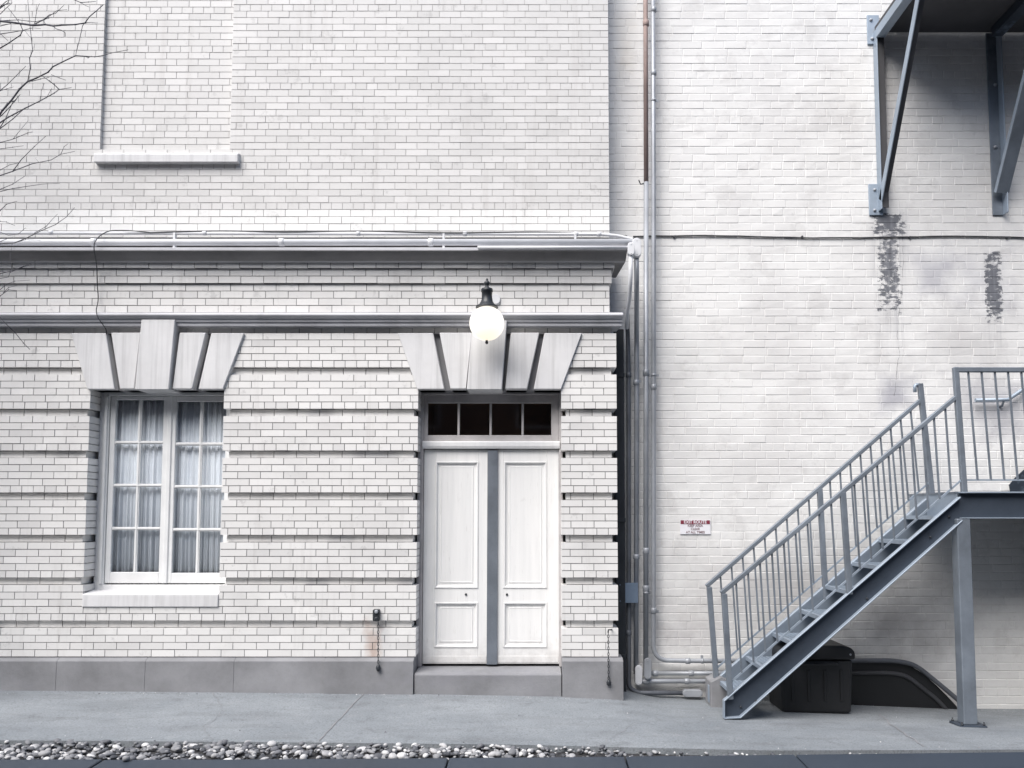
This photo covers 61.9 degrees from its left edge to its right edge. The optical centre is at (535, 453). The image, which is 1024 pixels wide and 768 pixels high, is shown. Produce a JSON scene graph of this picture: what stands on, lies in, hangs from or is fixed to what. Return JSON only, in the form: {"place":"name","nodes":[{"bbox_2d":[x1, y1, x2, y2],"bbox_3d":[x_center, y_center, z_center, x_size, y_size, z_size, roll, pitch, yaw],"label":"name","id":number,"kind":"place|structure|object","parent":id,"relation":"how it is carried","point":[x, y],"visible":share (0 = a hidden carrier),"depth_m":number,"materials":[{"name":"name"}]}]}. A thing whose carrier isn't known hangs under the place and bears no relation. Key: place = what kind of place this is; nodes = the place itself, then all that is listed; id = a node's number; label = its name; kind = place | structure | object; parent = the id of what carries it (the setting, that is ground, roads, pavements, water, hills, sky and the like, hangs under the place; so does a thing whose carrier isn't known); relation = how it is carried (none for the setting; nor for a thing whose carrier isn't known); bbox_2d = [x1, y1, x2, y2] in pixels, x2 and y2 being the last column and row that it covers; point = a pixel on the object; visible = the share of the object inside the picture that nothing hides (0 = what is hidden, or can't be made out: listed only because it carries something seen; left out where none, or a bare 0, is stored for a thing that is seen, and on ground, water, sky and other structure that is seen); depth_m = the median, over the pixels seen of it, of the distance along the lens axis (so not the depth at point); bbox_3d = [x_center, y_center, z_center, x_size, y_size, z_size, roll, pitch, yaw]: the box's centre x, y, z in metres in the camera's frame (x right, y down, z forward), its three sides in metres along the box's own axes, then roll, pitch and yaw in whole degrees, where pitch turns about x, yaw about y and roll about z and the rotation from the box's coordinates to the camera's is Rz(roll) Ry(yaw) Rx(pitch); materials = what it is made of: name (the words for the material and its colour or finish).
{"place":"outdoors","nodes":[
{"label":"outdoors","id":0,"kind":"place"},
{"bbox_2d":[0,668,1023,755],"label":"sidewalk","id":1,"kind":"structure","parent":0,"point":[653,722],"depth_m":6.95,"materials":[{"name":"concrete"}]},
{"bbox_2d":[0,0,125,345],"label":"bare tree","id":2,"kind":"object","parent":1,"relation":"on","point":[28,80],"visible":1,"depth_m":7.39,"materials":[{"name":"grey plant"}]},
{"bbox_2d":[0,0,626,700],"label":"brick building","id":3,"kind":"structure","parent":1,"relation":"on","point":[400,438],"depth_m":8.12,"materials":[{"name":"brick"}]},
{"bbox_2d":[93,230,149,334],"bbox_3d":[-3.941,-1.622,8.080,0.476,1.020,0.253,2,-5,-31],"label":"cable","id":4,"kind":"object","parent":3,"relation":"attached to","point":[97,271],"visible":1,"depth_m":8.06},
{"bbox_2d":[107,400,166,583],"bbox_3d":[-3.873,0.420,8.277,0.650,2.142,0.043,0,-4,0],"label":"curtain","id":5,"kind":"object","parent":3,"relation":"hanging from","point":[125,497],"visible":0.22,"depth_m":8.28,"materials":[{"name":"white fabric"}]},
{"bbox_2d":[82,392,229,606],"bbox_3d":[-3.563,0.398,8.119,1.315,2.062,0.286,0,-4,0],"label":"window","id":6,"kind":"structure","parent":3,"relation":"in","point":[104,594],"depth_m":8.18,"materials":[{"name":"paint"}]},
{"bbox_2d":[169,402,225,583],"bbox_3d":[-3.187,0.420,8.277,0.682,2.142,0.042,0,-4,0],"label":"curtain","id":7,"kind":"object","parent":3,"relation":"hanging from","point":[186,498],"visible":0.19,"depth_m":8.28,"materials":[{"name":"white fabric"}]},
{"bbox_2d":[0,230,632,247],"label":"thin pipe","id":8,"kind":"object","parent":3,"relation":"on","point":[356,233],"visible":0.86,"depth_m":8.14,"materials":[{"name":"grey metal"}]},
{"bbox_2d":[150,230,626,235],"bbox_3d":[-1.402,-2.106,8.137,4.548,0.054,0.023,0,-4,0],"label":"cable","id":9,"kind":"object","parent":8,"relation":"attached to","point":[365,231],"visible":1,"depth_m":8.13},
{"bbox_2d":[0,238,704,684],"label":"conduit","id":10,"kind":"object","parent":3,"relation":"attached to","point":[638,680],"visible":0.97,"depth_m":8.03,"materials":[{"name":"grey metal"}]},
{"bbox_2d":[373,609,380,671],"bbox_3d":[-1.466,1.712,7.848,0.071,0.557,0.132,1,-4,-17],"label":"wall spout","id":11,"kind":"object","parent":3,"relation":"attached to","point":[376,614],"depth_m":7.83,"materials":[{"name":"black metal"}]},
{"bbox_2d":[422,450,486,663],"bbox_3d":[-0.782,0.978,8.195,0.640,2.041,0.063,0,-4,0],"label":"door","id":12,"kind":"structure","parent":3,"relation":"in","point":[455,481],"depth_m":8.19,"materials":[{"name":"white paint"}]},
{"bbox_2d":[469,278,503,343],"bbox_3d":[-0.445,-1.290,7.866,0.316,0.608,0.543,0,-4,0],"label":"wall lamp","id":13,"kind":"object","parent":3,"relation":"attached to","point":[486,323],"visible":1,"depth_m":7.66,"materials":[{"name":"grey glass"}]},
{"bbox_2d":[497,450,558,663],"bbox_3d":[-0.076,0.978,8.198,0.593,2.041,0.057,0,-4,0],"label":"door","id":14,"kind":"structure","parent":3,"relation":"in","point":[528,480],"depth_m":8.19,"materials":[{"name":"white paint"}]},
{"bbox_2d":[478,242,702,696],"bbox_3d":[0.604,0.185,7.973,2.250,4.280,0.660,2,-5,-25],"label":"conduit","id":15,"kind":"object","parent":3,"relation":"attached to","point":[683,692],"visible":0.98,"depth_m":8.32,"materials":[{"name":"grey metal"}]},
{"bbox_2d":[625,583,637,602],"bbox_3d":[0.895,1.353,8.333,0.194,0.193,0.103,0,-4,0],"label":"junction box","id":16,"kind":"object","parent":15,"relation":"attached to","point":[631,592],"visible":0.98,"depth_m":8.29,"materials":[{"name":"grey metal"}]},
{"bbox_2d":[606,629,611,685],"bbox_3d":[0.688,1.861,7.827,0.051,0.514,0.115,-3,-5,35],"label":"pull chain","id":17,"kind":"object","parent":3,"relation":"hanging from","point":[608,682],"visible":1,"depth_m":7.79,"materials":[{"name":"black metal"}]},
{"bbox_2d":[613,329,626,691],"bbox_3d":[0.824,0.586,8.393,0.105,3.655,0.122,0,-4,0],"label":"downpipe","id":18,"kind":"object","parent":3,"relation":"attached to","point":[619,538],"visible":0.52,"depth_m":8.35,"materials":[{"name":"black metal"}]},
{"bbox_2d":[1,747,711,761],"bbox_3d":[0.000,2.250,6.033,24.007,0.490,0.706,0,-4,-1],"label":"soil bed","id":19,"kind":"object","parent":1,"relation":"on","point":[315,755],"visible":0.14,"depth_m":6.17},
{"bbox_2d":[0,738,876,761],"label":"gravel","id":20,"kind":"structure","parent":1,"relation":"on","point":[213,750],"depth_m":6.11,"materials":[{"name":"grey gravel"}]},
{"bbox_2d":[0,752,1023,767],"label":"curb","id":21,"kind":"structure","parent":1,"relation":"on","point":[968,760],"depth_m":5.92,"materials":[{"name":"concrete"}]},
{"bbox_2d":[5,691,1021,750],"bbox_3d":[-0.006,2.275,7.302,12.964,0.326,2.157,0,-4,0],"label":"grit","id":22,"kind":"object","parent":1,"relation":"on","point":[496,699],"visible":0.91,"depth_m":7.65,"materials":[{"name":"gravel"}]},
{"bbox_2d":[638,0,947,708],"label":"standpipe","id":23,"kind":"object","parent":1,"relation":"on","point":[648,672],"visible":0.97,"depth_m":8.46,"materials":[{"name":"grey metal"}]},
{"bbox_2d":[651,0,956,701],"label":"conduit","id":24,"kind":"object","parent":1,"relation":"on","point":[702,660],"visible":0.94,"depth_m":8.47,"materials":[{"name":"grey metal"}]},
{"bbox_2d":[769,639,854,712],"bbox_3d":[2.575,2.083,8.041,0.709,0.619,0.561,0,-4,0],"label":"storage bin","id":25,"kind":"object","parent":1,"relation":"on","point":[819,680],"visible":0.63,"depth_m":7.82,"materials":[{"name":"black plastic"}]},
{"bbox_2d":[705,367,1023,727],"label":"metal staircase","id":26,"kind":"structure","parent":1,"relation":"on","point":[748,680],"depth_m":7.52,"materials":[{"name":"metal"}]},
{"bbox_2d":[851,663,956,708],"bbox_3d":[3.546,2.278,8.359,1.129,0.486,0.050,0,-4,0],"label":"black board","id":27,"kind":"object","parent":1,"relation":"on","point":[881,690],"visible":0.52,"depth_m":8.33,"materials":[{"name":"plastic"}]},
{"label":"ground","id":28,"kind":"structure","parent":0,"visible":0},
{"bbox_2d":[561,0,1023,708],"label":"painted building","id":29,"kind":"structure","parent":28,"relation":"on","point":[793,368],"depth_m":8.68,"materials":[{"name":"white paint"}]},
{"bbox_2d":[680,520,710,533],"bbox_3d":[1.589,0.727,8.508,0.304,0.144,0.008,0,-4,0],"label":"sign","id":30,"kind":"object","parent":29,"relation":"attached to","point":[695,527],"visible":1,"depth_m":8.51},
{"bbox_2d":[633,235,1023,238],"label":"cable","id":31,"kind":"object","parent":29,"relation":"attached to","point":[909,237],"visible":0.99,"depth_m":8.71,"materials":[{"name":"black rubber"}]},
{"bbox_2d":[866,0,1023,215],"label":"overhead platform","id":32,"kind":"structure","parent":29,"relation":"attached to","point":[995,21],"depth_m":8.66,"materials":[{"name":"metal"}]},
{"bbox_2d":[974,389,1021,406],"bbox_3d":[5.230,-1.050,8.607,1.664,1.161,0.100,0,-4,0],"label":"handrail","id":33,"kind":"object","parent":29,"relation":"attached to","point":[1013,395],"visible":0.9,"depth_m":8.53,"materials":[{"name":"metal"}]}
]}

